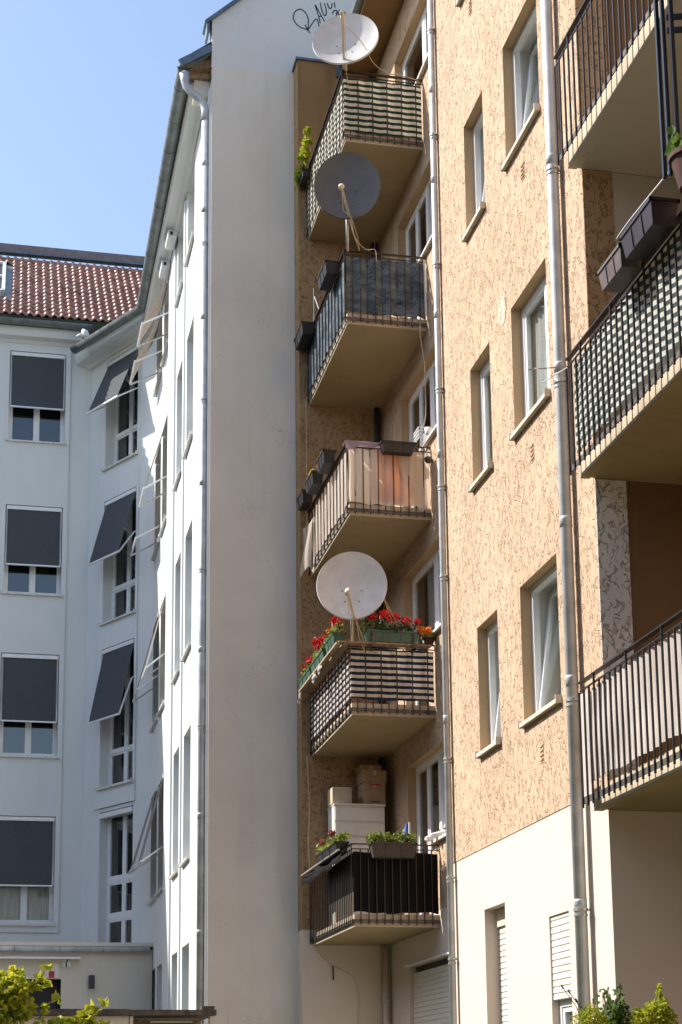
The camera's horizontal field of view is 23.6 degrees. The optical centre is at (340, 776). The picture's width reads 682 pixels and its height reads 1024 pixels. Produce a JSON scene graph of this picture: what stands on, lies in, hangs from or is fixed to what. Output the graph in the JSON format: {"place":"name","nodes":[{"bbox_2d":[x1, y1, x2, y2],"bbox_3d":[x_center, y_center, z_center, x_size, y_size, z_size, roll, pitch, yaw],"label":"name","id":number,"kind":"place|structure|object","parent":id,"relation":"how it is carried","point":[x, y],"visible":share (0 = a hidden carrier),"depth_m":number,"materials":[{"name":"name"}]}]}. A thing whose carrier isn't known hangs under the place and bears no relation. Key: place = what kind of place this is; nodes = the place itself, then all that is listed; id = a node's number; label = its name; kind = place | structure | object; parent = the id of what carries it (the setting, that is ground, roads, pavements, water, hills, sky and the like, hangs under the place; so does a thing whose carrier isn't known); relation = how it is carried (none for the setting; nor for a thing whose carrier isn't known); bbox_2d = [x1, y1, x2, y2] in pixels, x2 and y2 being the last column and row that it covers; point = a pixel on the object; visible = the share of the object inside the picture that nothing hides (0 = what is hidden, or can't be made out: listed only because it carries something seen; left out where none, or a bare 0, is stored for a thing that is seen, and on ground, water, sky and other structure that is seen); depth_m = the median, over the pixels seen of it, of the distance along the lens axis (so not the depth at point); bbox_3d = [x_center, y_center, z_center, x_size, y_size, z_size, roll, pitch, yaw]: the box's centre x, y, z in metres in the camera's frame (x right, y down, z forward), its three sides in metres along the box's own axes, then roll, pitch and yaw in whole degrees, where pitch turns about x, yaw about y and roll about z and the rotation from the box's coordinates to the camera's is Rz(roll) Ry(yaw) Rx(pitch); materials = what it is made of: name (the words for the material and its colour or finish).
{"place":"outdoors","nodes":[
{"label":"outdoors","id":0,"kind":"place"},
{"bbox_2d":[0,0,231,269],"label":"sky","id":1,"kind":"structure","parent":0,"point":[86,86],"materials":[{"name":"blue"}]},
{"bbox_2d":[402,822,410,914],"bbox_3d":[0.856,1.270,21.706,0.165,1.331,0.167,2,-11,-12],"label":"folded parasol","id":2,"kind":"object","parent":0,"point":[407,828],"visible":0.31,"depth_m":21.80,"materials":[{"name":"blue fabric"}]},
{"bbox_2d":[569,1000,614,1023],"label":"bush","id":3,"kind":"object","parent":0,"point":[596,1014],"visible":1,"depth_m":10.43,"materials":[{"name":"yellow plant"}]},
{"bbox_2d":[561,984,616,1023],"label":"grass stalks","id":4,"kind":"object","parent":3,"relation":"on","point":[575,999],"depth_m":10.48,"materials":[{"name":"plant"}]},
{"label":"ground","id":5,"kind":"structure","parent":0,"visible":0},
{"bbox_2d":[0,962,53,1023],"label":"maple bush","id":6,"kind":"object","parent":5,"relation":"on","point":[17,1004],"visible":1,"depth_m":15.44,"materials":[{"name":"green plant"}]},
{"bbox_2d":[32,990,111,1023],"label":"maple sapling","id":7,"kind":"object","parent":5,"relation":"on","point":[82,1017],"visible":1,"depth_m":15.64,"materials":[{"name":"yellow plant"}]},
{"bbox_2d":[0,941,152,1009],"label":"annex building","id":8,"kind":"structure","parent":5,"relation":"on","point":[122,972],"depth_m":30.84,"materials":[{"name":"white paint"}]},
{"bbox_2d":[0,980,59,1008],"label":"doorway","id":9,"kind":"structure","parent":8,"relation":"in","point":[45,996],"depth_m":30.85,"materials":[{"name":"black"}]},
{"bbox_2d":[45,964,58,977],"bbox_3d":[-5.431,3.654,30.694,0.260,0.270,0.030,2,-11,-12],"label":"wall sign","id":10,"kind":"object","parent":8,"relation":"attached to","point":[54,973],"visible":0.79,"depth_m":30.68,"materials":[{"name":"white paint"}]},
{"bbox_2d":[89,975,94,988],"bbox_3d":[-4.694,3.872,30.754,0.112,0.250,0.143,2,-11,-12],"label":"wall lamp","id":11,"kind":"object","parent":8,"relation":"attached to","point":[91,981],"visible":1,"depth_m":30.70,"materials":[{"name":"metal"}]},
{"bbox_2d":[3,1006,216,1023],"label":"bin shelter","id":12,"kind":"object","parent":5,"relation":"on","point":[121,1016],"visible":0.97,"depth_m":19.78,"materials":[{"name":"metal"}]},
{"bbox_2d":[150,1021,192,1023],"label":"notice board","id":13,"kind":"object","parent":12,"relation":"attached to","point":[171,1022],"visible":1,"depth_m":20.09,"materials":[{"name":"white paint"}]},
{"bbox_2d":[0,0,353,1023],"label":"white apartment building","id":14,"kind":"structure","parent":5,"relation":"on","point":[148,714],"depth_m":28.95,"materials":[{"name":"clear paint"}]},
{"bbox_2d":[0,822,54,925],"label":"window","id":15,"kind":"structure","parent":14,"relation":"in","point":[18,904],"depth_m":34.05,"materials":[{"name":"white glass"}]},
{"bbox_2d":[0,655,58,758],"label":"window","id":16,"kind":"structure","parent":14,"relation":"in","point":[39,740],"depth_m":35.07,"materials":[{"name":"white glass"}]},
{"bbox_2d":[1,508,62,596],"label":"window","id":17,"kind":"structure","parent":14,"relation":"in","point":[26,580],"depth_m":35.74,"materials":[{"name":"white glass"}]},
{"bbox_2d":[6,355,65,444],"bbox_3d":[-6.734,-8.273,36.188,1.315,2.178,0.788,2,-11,-12],"label":"window","id":18,"kind":"structure","parent":14,"relation":"in","point":[28,425],"depth_m":36.43,"materials":[{"name":"clear glass"}]},
{"bbox_2d":[77,329,88,337],"bbox_3d":[-5.609,-9.623,35.515,0.281,0.260,0.189,2,-11,-12],"label":"white bird","id":19,"kind":"object","parent":14,"relation":"on","point":[84,333],"visible":0.91,"depth_m":35.46},
{"bbox_2d":[95,645,133,790],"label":"window","id":20,"kind":"structure","parent":14,"relation":"in","point":[121,726],"depth_m":34.32,"materials":[{"name":"white glass"}]},
{"bbox_2d":[98,494,135,626],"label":"window","id":21,"kind":"structure","parent":14,"relation":"in","point":[123,564],"depth_m":34.99,"materials":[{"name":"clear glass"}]},
{"bbox_2d":[106,877,131,921],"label":"window","id":22,"kind":"structure","parent":14,"relation":"in","point":[119,895],"depth_m":33.67,"materials":[{"name":"clear glass"}]},
{"bbox_2d":[106,915,131,942],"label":"window","id":23,"kind":"structure","parent":14,"relation":"in","point":[118,930],"depth_m":33.54,"materials":[{"name":"clear glass"}]},
{"bbox_2d":[101,353,137,471],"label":"window","id":24,"kind":"structure","parent":14,"relation":"in","point":[126,405],"depth_m":35.68,"materials":[{"name":"clear glass"}]},
{"bbox_2d":[107,812,132,885],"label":"window","id":25,"kind":"structure","parent":14,"relation":"in","point":[120,828],"depth_m":33.97,"materials":[{"name":"clear glass"}]},
{"bbox_2d":[151,538,159,560],"bbox_3d":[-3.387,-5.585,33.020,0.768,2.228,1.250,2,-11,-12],"label":"window sill","id":26,"kind":"structure","parent":14,"relation":"in","point":[158,539],"depth_m":32.63,"materials":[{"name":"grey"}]},
{"bbox_2d":[153,369,161,396],"bbox_3d":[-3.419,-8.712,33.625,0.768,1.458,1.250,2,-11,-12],"label":"window sill","id":27,"kind":"structure","parent":14,"relation":"in","point":[160,370],"depth_m":33.35,"materials":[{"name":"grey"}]},
{"bbox_2d":[156,700,164,716],"bbox_3d":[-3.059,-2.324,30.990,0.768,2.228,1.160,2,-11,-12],"label":"window sill","id":28,"kind":"structure","parent":14,"relation":"in","point":[158,713],"depth_m":30.66,"materials":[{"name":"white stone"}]},
{"bbox_2d":[158,515,166,537],"bbox_3d":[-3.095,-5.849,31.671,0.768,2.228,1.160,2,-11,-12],"label":"window sill","id":29,"kind":"structure","parent":14,"relation":"in","point":[165,516],"depth_m":31.35,"materials":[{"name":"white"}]},
{"bbox_2d":[159,261,169,279],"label":"eave box","id":30,"kind":"object","parent":14,"relation":"attached to","point":[164,270],"visible":1,"depth_m":31.43,"materials":[{"name":"plastic"}]},
{"bbox_2d":[160,339,168,366],"bbox_3d":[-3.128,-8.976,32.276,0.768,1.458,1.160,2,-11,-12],"label":"window sill","id":31,"kind":"structure","parent":14,"relation":"in","point":[166,344],"depth_m":32.02,"materials":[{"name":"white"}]},
{"bbox_2d":[165,230,176,249],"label":"eave box","id":32,"kind":"object","parent":14,"relation":"attached to","point":[171,238],"visible":1,"depth_m":30.32,"materials":[{"name":"plastic"}]},
{"bbox_2d":[170,667,179,684],"bbox_3d":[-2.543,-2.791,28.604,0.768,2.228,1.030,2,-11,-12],"label":"window sill","id":33,"kind":"structure","parent":14,"relation":"in","point":[175,676],"depth_m":28.26,"materials":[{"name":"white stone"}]},
{"bbox_2d":[172,467,181,491],"bbox_3d":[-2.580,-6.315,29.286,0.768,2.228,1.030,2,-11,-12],"label":"window sill","id":34,"kind":"structure","parent":14,"relation":"in","point":[174,487],"depth_m":28.92,"materials":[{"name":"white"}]},
{"bbox_2d":[174,278,182,307],"bbox_3d":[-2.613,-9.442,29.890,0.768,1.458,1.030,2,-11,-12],"label":"window sill","id":35,"kind":"structure","parent":14,"relation":"in","point":[181,280],"depth_m":29.65,"materials":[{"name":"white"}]},
{"bbox_2d":[178,854,189,867],"bbox_3d":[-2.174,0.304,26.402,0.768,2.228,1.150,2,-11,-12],"label":"window sill","id":36,"kind":"structure","parent":14,"relation":"in","point":[180,865],"depth_m":26.07,"materials":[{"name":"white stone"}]},
{"bbox_2d":[180,640,190,661],"bbox_3d":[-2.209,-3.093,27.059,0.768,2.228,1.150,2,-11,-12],"label":"window sill","id":37,"kind":"structure","parent":14,"relation":"in","point":[188,647],"depth_m":26.72,"materials":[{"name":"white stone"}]},
{"bbox_2d":[182,430,192,458],"bbox_3d":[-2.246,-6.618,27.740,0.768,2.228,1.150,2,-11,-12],"label":"window sill","id":38,"kind":"structure","parent":14,"relation":"in","point":[189,440],"depth_m":27.40,"materials":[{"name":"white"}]},
{"bbox_2d":[184,231,193,266],"bbox_3d":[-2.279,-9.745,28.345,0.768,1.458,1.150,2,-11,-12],"label":"window sill","id":39,"kind":"structure","parent":14,"relation":"in","point":[192,232],"depth_m":28.09,"materials":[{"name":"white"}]},
{"bbox_2d":[292,0,681,1023],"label":"peach apartment building","id":40,"kind":"structure","parent":5,"relation":"on","point":[530,560],"depth_m":15.42,"materials":[{"name":"brown paint"}]},
{"bbox_2d":[293,126,312,188],"bbox_3d":[-0.583,-9.557,25.260,0.288,0.792,0.650,2,-11,-12],"label":"flower box","id":41,"kind":"object","parent":40,"relation":"attached to","point":[302,170],"visible":1,"depth_m":25.13,"materials":[{"name":"black plastic"}]},
{"bbox_2d":[293,321,315,350],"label":"flower box","id":42,"kind":"object","parent":40,"relation":"attached to","point":[303,336],"visible":1,"depth_m":24.45,"materials":[{"name":"black plastic"}]},
{"bbox_2d":[296,486,312,510],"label":"flower box","id":43,"kind":"object","parent":40,"relation":"attached to","point":[304,500],"visible":0.73,"depth_m":24.08,"materials":[{"name":"black plastic"}]},
{"bbox_2d":[307,759,309,868],"bbox_3d":[-0.462,0.582,23.531,0.055,1.801,0.025,-3,-11,14],"label":"cable","id":44,"kind":"object","parent":40,"relation":"hanging from","point":[309,814],"visible":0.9,"depth_m":23.53,"materials":[{"name":"plastic"}]},
{"bbox_2d":[305,469,322,494],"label":"flower box","id":45,"kind":"object","parent":40,"relation":"attached to","point":[313,482],"visible":0.81,"depth_m":23.35,"materials":[{"name":"black plastic"}]},
{"bbox_2d":[313,288,318,381],"bbox_3d":[-0.271,-6.681,24.407,0.048,1.520,0.487,6,-13,-30],"label":"drying rack","id":46,"kind":"object","parent":40,"relation":"attached to","point":[314,299],"visible":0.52,"depth_m":24.69,"materials":[{"name":"white plastic"}]},
{"bbox_2d":[300,846,347,884],"bbox_3d":[-0.229,1.215,22.040,0.174,0.234,2.630,2,-11,-12],"label":"folded awning","id":47,"kind":"object","parent":40,"relation":"attached to","point":[312,875],"visible":0.86,"depth_m":22.01,"materials":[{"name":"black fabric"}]},
{"bbox_2d":[316,448,336,473],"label":"flower box","id":48,"kind":"object","parent":40,"relation":"attached to","point":[325,461],"visible":1,"depth_m":22.53,"materials":[{"name":"black plastic"}]},
{"bbox_2d":[317,260,338,290],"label":"flower box","id":49,"kind":"object","parent":40,"relation":"attached to","point":[327,275],"visible":1,"depth_m":22.74,"materials":[{"name":"black plastic"}]},
{"bbox_2d":[315,830,350,865],"bbox_3d":[-0.114,0.912,21.476,0.256,0.350,1.390,2,-11,-12],"label":"flower box","id":50,"kind":"object","parent":40,"relation":"attached to","point":[334,843],"visible":0.96,"depth_m":21.21,"materials":[{"name":"black plastic"}]},
{"bbox_2d":[329,853,352,904],"bbox_3d":[-0.005,1.361,21.513,0.008,0.500,1.600,2,-11,-12],"label":"dark lining","id":51,"kind":"object","parent":40,"relation":"attached to","point":[341,879],"visible":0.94,"depth_m":21.45,"materials":[{"name":"black fabric"}]},
{"bbox_2d":[312,10,378,90],"bbox_3d":[0.127,-10.130,22.619,0.762,1.241,0.875,5,-12,-28],"label":"satellite dish","id":52,"kind":"object","parent":40,"relation":"attached to","point":[336,41],"visible":1,"depth_m":22.80,"materials":[{"name":"beige plastic"}]},
{"bbox_2d":[313,152,380,251],"bbox_3d":[0.148,-7.910,22.192,0.794,1.393,0.758,5,-12,-28],"label":"satellite dish","id":53,"kind":"object","parent":40,"relation":"attached to","point":[347,186],"visible":1,"depth_m":22.38,"materials":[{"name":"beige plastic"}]},
{"bbox_2d":[316,552,386,650],"bbox_3d":[0.206,-2.325,21.123,0.781,1.306,0.772,6,-13,-30],"label":"satellite dish","id":54,"kind":"object","parent":40,"relation":"attached to","point":[351,586],"visible":1,"depth_m":21.30,"materials":[{"name":"beige plastic"}]},
{"bbox_2d":[327,803,385,924],"bbox_3d":[0.228,1.330,23.267,0.750,1.822,0.500,2,-11,-12],"label":"chest of drawers","id":55,"kind":"object","parent":40,"relation":"on","point":[358,822],"visible":0.27,"depth_m":23.15,"materials":[{"name":"white paint"}]},
{"bbox_2d":[328,787,351,807],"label":"cardboard box","id":56,"kind":"object","parent":55,"relation":"on","point":[339,794],"visible":0.91,"depth_m":23.25,"materials":[{"name":"cardboard"}]},
{"bbox_2d":[358,782,384,803],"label":"cardboard box","id":57,"kind":"object","parent":55,"relation":"on","point":[371,792],"visible":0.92,"depth_m":23.33,"materials":[{"name":"cardboard"}]},
{"bbox_2d":[357,770,385,786],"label":"cardboard box","id":58,"kind":"object","parent":57,"relation":"on","point":[378,776],"visible":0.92,"depth_m":23.38,"materials":[{"name":"cardboard"}]},
{"bbox_2d":[355,765,380,773],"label":"cardboard box","id":59,"kind":"object","parent":58,"relation":"on","point":[360,768],"visible":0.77,"depth_m":23.46,"materials":[{"name":"cardboard"}]},
{"bbox_2d":[342,440,379,448],"bbox_3d":[0.456,-4.393,21.956,0.860,0.137,0.242,2,-11,-12],"label":"mauve cloth","id":60,"kind":"object","parent":40,"relation":"on","point":[350,444],"visible":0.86,"depth_m":21.82,"materials":[{"name":"pink"}]},
{"bbox_2d":[307,77,421,227],"bbox_3d":[-0.127,-9.138,23.926,1.042,0.853,2.975,7,-13,-33],"label":"privacy screen","id":61,"kind":"object","parent":40,"relation":"on","point":[350,112],"visible":0.84,"depth_m":22.91,"materials":[{"name":"green fabric"}]},
{"bbox_2d":[298,631,430,693],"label":"shelf planks","id":62,"kind":"object","parent":40,"relation":"attached to","point":[334,653],"visible":0.97,"depth_m":21.46,"materials":[{"name":"wood"}]},
{"bbox_2d":[298,654,313,692],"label":"flower box","id":63,"kind":"object","parent":62,"relation":"on","point":[306,672],"visible":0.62,"depth_m":23.34,"materials":[{"name":"green plastic"}]},
{"bbox_2d":[310,627,330,671],"bbox_3d":[-0.261,-1.733,22.540,0.281,0.506,0.980,2,-11,-12],"label":"flower box","id":64,"kind":"object","parent":62,"relation":"on","point":[318,656],"visible":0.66,"depth_m":22.47,"materials":[{"name":"green plastic"}]},
{"bbox_2d":[323,616,346,653],"bbox_3d":[-0.082,-1.886,21.713,0.266,0.428,0.653,2,-11,-12],"label":"flower box","id":65,"kind":"object","parent":62,"relation":"on","point":[335,633],"visible":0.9,"depth_m":21.51,"materials":[{"name":"green plastic"}]},
{"bbox_2d":[359,609,420,643],"bbox_3d":[0.643,-1.952,21.380,0.836,0.448,0.260,2,-11,-12],"label":"flower box","id":66,"kind":"object","parent":62,"relation":"on","point":[393,634],"visible":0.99,"depth_m":21.32,"materials":[{"name":"green plastic"}]},
{"bbox_2d":[416,626,436,646],"bbox_3d":[1.106,-1.850,21.448,0.329,0.274,0.202,4,-12,-22],"label":"flower pot","id":67,"kind":"object","parent":62,"relation":"on","point":[429,639],"visible":1,"depth_m":21.41,"materials":[{"name":"ceramic"}]},
{"bbox_2d":[300,448,429,577],"bbox_3d":[-0.104,-3.685,22.815,1.028,1.006,2.987,7,-14,-36],"label":"privacy screen","id":68,"kind":"object","parent":40,"relation":"attached to","point":[412,468],"visible":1,"depth_m":21.88,"materials":[{"name":"beige fabric"}]},
{"bbox_2d":[309,256,425,390],"bbox_3d":[-0.102,-6.478,23.416,1.055,0.829,2.959,7,-13,-33],"label":"privacy screen","id":69,"kind":"object","parent":40,"relation":"attached to","point":[379,292],"visible":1,"depth_m":22.41,"materials":[{"name":"fabric"}]},
{"bbox_2d":[311,648,433,741],"bbox_3d":[-0.043,-1.107,22.373,1.042,0.703,2.976,7,-13,-33],"label":"privacy screen","id":70,"kind":"object","parent":40,"relation":"attached to","point":[373,675],"visible":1,"depth_m":21.37,"materials":[{"name":"blue fabric"}]},
{"bbox_2d":[344,24,418,80],"bbox_3d":[0.499,-10.042,22.764,1.347,0.360,0.198,7,-14,-36],"label":"cable","id":71,"kind":"object","parent":40,"relation":"attached to","point":[376,65],"visible":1,"depth_m":22.87,"materials":[{"name":"plastic"}]},
{"bbox_2d":[365,829,418,858],"bbox_3d":[0.646,0.862,20.817,0.692,0.371,0.241,2,-11,-12],"label":"flower box","id":72,"kind":"object","parent":40,"relation":"attached to","point":[383,848],"visible":1,"depth_m":20.74,"materials":[{"name":"plastic"}]},
{"bbox_2d":[353,852,438,913],"bbox_3d":[0.701,1.359,20.816,1.115,0.789,0.022,2,-11,-12],"label":"privacy screen","id":73,"kind":"object","parent":40,"relation":"attached to","point":[388,883],"visible":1,"depth_m":20.81,"materials":[{"name":"black fabric"}]},
{"bbox_2d":[379,440,415,456],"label":"flower box","id":74,"kind":"object","parent":40,"relation":"attached to","point":[396,448],"visible":1,"depth_m":21.79,"materials":[{"name":"black plastic"}]},
{"bbox_2d":[402,14,423,138],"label":"window","id":75,"kind":"structure","parent":40,"relation":"in","point":[413,61],"depth_m":24.66,"materials":[{"name":"clear glass"}]},
{"bbox_2d":[405,187,427,318],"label":"window","id":76,"kind":"structure","parent":40,"relation":"in","point":[416,234],"depth_m":24.03,"materials":[{"name":"clear glass"}]},
{"bbox_2d":[413,426,427,442],"bbox_3d":[1.091,-4.625,22.226,0.148,0.164,0.274,2,-11,-12],"label":"wire basket","id":77,"kind":"object","parent":40,"relation":"on","point":[424,437],"visible":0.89,"depth_m":22.19,"materials":[{"name":"metal"}]},
{"bbox_2d":[409,366,431,507],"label":"window","id":78,"kind":"structure","parent":40,"relation":"in","point":[417,400],"depth_m":23.61,"materials":[{"name":"clear glass"}]},
{"bbox_2d":[414,4,427,85],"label":"window","id":79,"kind":"structure","parent":40,"relation":"in","point":[425,22],"depth_m":23.50,"materials":[{"name":"white glass"}]},
{"bbox_2d":[420,317,425,429],"bbox_3d":[1.115,-5.501,22.226,0.068,1.584,0.257,-1,-11,2],"label":"cable","id":80,"kind":"object","parent":40,"relation":"hanging from","point":[425,378],"visible":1,"depth_m":22.16,"materials":[{"name":"plastic"}]},
{"bbox_2d":[412,552,435,705],"bbox_3d":[1.396,-1.829,22.564,0.500,2.310,1.320,2,-11,-12],"label":"window","id":81,"kind":"structure","parent":40,"relation":"in","point":[423,583],"depth_m":23.11,"materials":[{"name":"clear glass"}]},
{"bbox_2d":[423,259,426,315],"bbox_3d":[1.155,-6.719,22.469,0.032,0.830,0.022,2,-11,-12],"label":"white post","id":82,"kind":"object","parent":40,"relation":"attached to","point":[424,287],"visible":1,"depth_m":22.46,"materials":[{"name":"metal"}]},
{"bbox_2d":[418,177,432,263],"bbox_3d":[1.271,-7.859,22.496,0.248,1.283,1.140,2,-11,-12],"label":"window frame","id":83,"kind":"structure","parent":40,"relation":"in","point":[429,199],"depth_m":23.01,"materials":[{"name":"white plastic"}]},
{"bbox_2d":[419,358,436,451],"bbox_3d":[1.299,-5.181,21.978,0.248,1.283,1.140,2,-11,-12],"label":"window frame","id":84,"kind":"structure","parent":40,"relation":"in","point":[433,375],"depth_m":22.46,"materials":[{"name":"white plastic"}]},
{"bbox_2d":[416,751,445,914],"bbox_3d":[1.424,0.863,22.044,0.500,2.310,1.320,2,-11,-12],"label":"window","id":85,"kind":"structure","parent":40,"relation":"in","point":[427,773],"depth_m":22.61,"materials":[{"name":"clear glass"}]},
{"bbox_2d":[423,547,440,642],"bbox_3d":[1.327,-2.514,21.463,0.248,1.283,1.140,2,-11,-12],"label":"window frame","id":86,"kind":"structure","parent":40,"relation":"in","point":[437,553],"depth_m":21.95,"materials":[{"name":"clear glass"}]},
{"bbox_2d":[427,747,445,844],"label":"window","id":87,"kind":"structure","parent":40,"relation":"in","point":[441,752],"depth_m":21.45,"materials":[{"name":"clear glass"}]},
{"bbox_2d":[429,827,445,837],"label":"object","id":88,"kind":"object","parent":40,"relation":"on","point":[437,834],"visible":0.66,"depth_m":20.88,"materials":[{"name":"white paint"}]},
{"bbox_2d":[461,110,485,242],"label":"window","id":89,"kind":"structure","parent":40,"relation":"in","point":[478,146],"depth_m":16.93,"materials":[{"name":"clear glass"}]},
{"bbox_2d":[467,357,492,492],"bbox_3d":[1.648,-3.528,16.165,0.658,1.307,0.684,2,-11,-12],"label":"window","id":90,"kind":"structure","parent":40,"relation":"in","point":[485,383],"depth_m":16.39,"materials":[{"name":"clear glass"}]},
{"bbox_2d":[474,619,501,758],"bbox_3d":[1.676,-0.867,15.651,0.658,1.307,0.684,2,-11,-12],"label":"window","id":91,"kind":"structure","parent":40,"relation":"in","point":[492,631],"depth_m":15.89,"materials":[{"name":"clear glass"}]},
{"bbox_2d":[500,3,539,171],"bbox_3d":[1.932,-6.476,15.238,0.658,1.307,1.009,2,-11,-12],"label":"window","id":92,"kind":"structure","parent":40,"relation":"in","point":[525,50],"depth_m":15.65,"materials":[{"name":"white glass"}]},
{"bbox_2d":[508,274,550,440],"bbox_3d":[1.960,-3.810,14.723,0.658,1.307,1.009,2,-11,-12],"label":"window","id":93,"kind":"structure","parent":40,"relation":"in","point":[534,319],"depth_m":15.02,"materials":[{"name":"white glass"}]},
{"bbox_2d":[517,564,561,728],"bbox_3d":[1.987,-1.150,14.208,0.658,1.307,1.009,2,-11,-12],"label":"window","id":94,"kind":"structure","parent":40,"relation":"in","point":[544,593],"depth_m":14.64,"materials":[{"name":"white glass"}]},
{"bbox_2d":[528,366,567,381],"bbox_3d":[1.680,-3.359,13.455,0.047,0.338,0.785,3,-11,-16],"label":"wire antenna","id":95,"kind":"object","parent":40,"relation":"attached to","point":[548,368],"visible":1,"depth_m":13.35,"materials":[{"name":"metal"}]},
{"bbox_2d":[559,999,572,1023],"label":"window","id":96,"kind":"structure","parent":40,"relation":"in","point":[565,1006],"depth_m":13.50,"materials":[{"name":"clear glass"}]},
{"bbox_2d":[580,691,591,796],"bbox_3d":[1.857,-0.243,12.432,0.010,0.800,0.170,2,-11,-12],"label":"screen end","id":97,"kind":"object","parent":40,"relation":"hanging from","point":[588,743],"visible":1,"depth_m":12.41,"materials":[{"name":"beige fabric"}]},
{"bbox_2d":[596,242,641,292],"bbox_3d":[2.000,-3.620,11.676,0.196,0.161,0.446,2,-11,-12],"label":"flower box","id":98,"kind":"object","parent":40,"relation":"attached to","point":[617,271],"visible":0.77,"depth_m":11.62,"materials":[{"name":"grey plastic"}]},
{"bbox_2d":[574,233,681,453],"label":"privacy screen","id":99,"kind":"object","parent":40,"relation":"attached to","point":[679,264],"visible":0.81,"depth_m":11.82,"materials":[{"name":"green fabric"}]},
{"bbox_2d":[588,629,681,780],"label":"privacy screen","id":100,"kind":"object","parent":40,"relation":"attached to","point":[642,703],"visible":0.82,"depth_m":11.47,"materials":[{"name":"beige fabric"}]},
{"bbox_2d":[614,172,667,242],"bbox_3d":[2.296,-4.315,12.205,0.017,0.570,2.291,0,-11,-3],"label":"clothesline","id":101,"kind":"object","parent":40,"relation":"attached to","point":[639,208],"visible":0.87,"depth_m":12.49,"materials":[{"name":"plastic"}]},
{"bbox_2d":[619,196,679,260],"bbox_3d":[2.109,-3.729,11.174,0.216,0.181,0.556,2,-11,-12],"label":"flower box","id":102,"kind":"object","parent":40,"relation":"attached to","point":[647,231],"visible":1,"depth_m":11.05,"materials":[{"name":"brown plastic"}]},
{"bbox_2d":[653,0,681,178],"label":"blue metal rack","id":103,"kind":"object","parent":40,"relation":"attached to","point":[671,17],"visible":0.74,"depth_m":11.07,"materials":[{"name":"metal"}]},
{"bbox_2d":[664,125,681,193],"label":"flower pot","id":104,"kind":"object","parent":40,"relation":"on","point":[673,151],"visible":1,"depth_m":10.60,"materials":[{"name":"ceramic"}]},
{"bbox_2d":[595,983,629,1023],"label":"rose bush","id":105,"kind":"object","parent":5,"relation":"on","point":[619,1012],"visible":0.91,"depth_m":10.58,"materials":[{"name":"green plant"}]},
{"bbox_2d":[627,983,677,1023],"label":"conifer bush","id":106,"kind":"object","parent":5,"relation":"on","point":[659,1009],"visible":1,"depth_m":10.51,"materials":[{"name":"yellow plant"}]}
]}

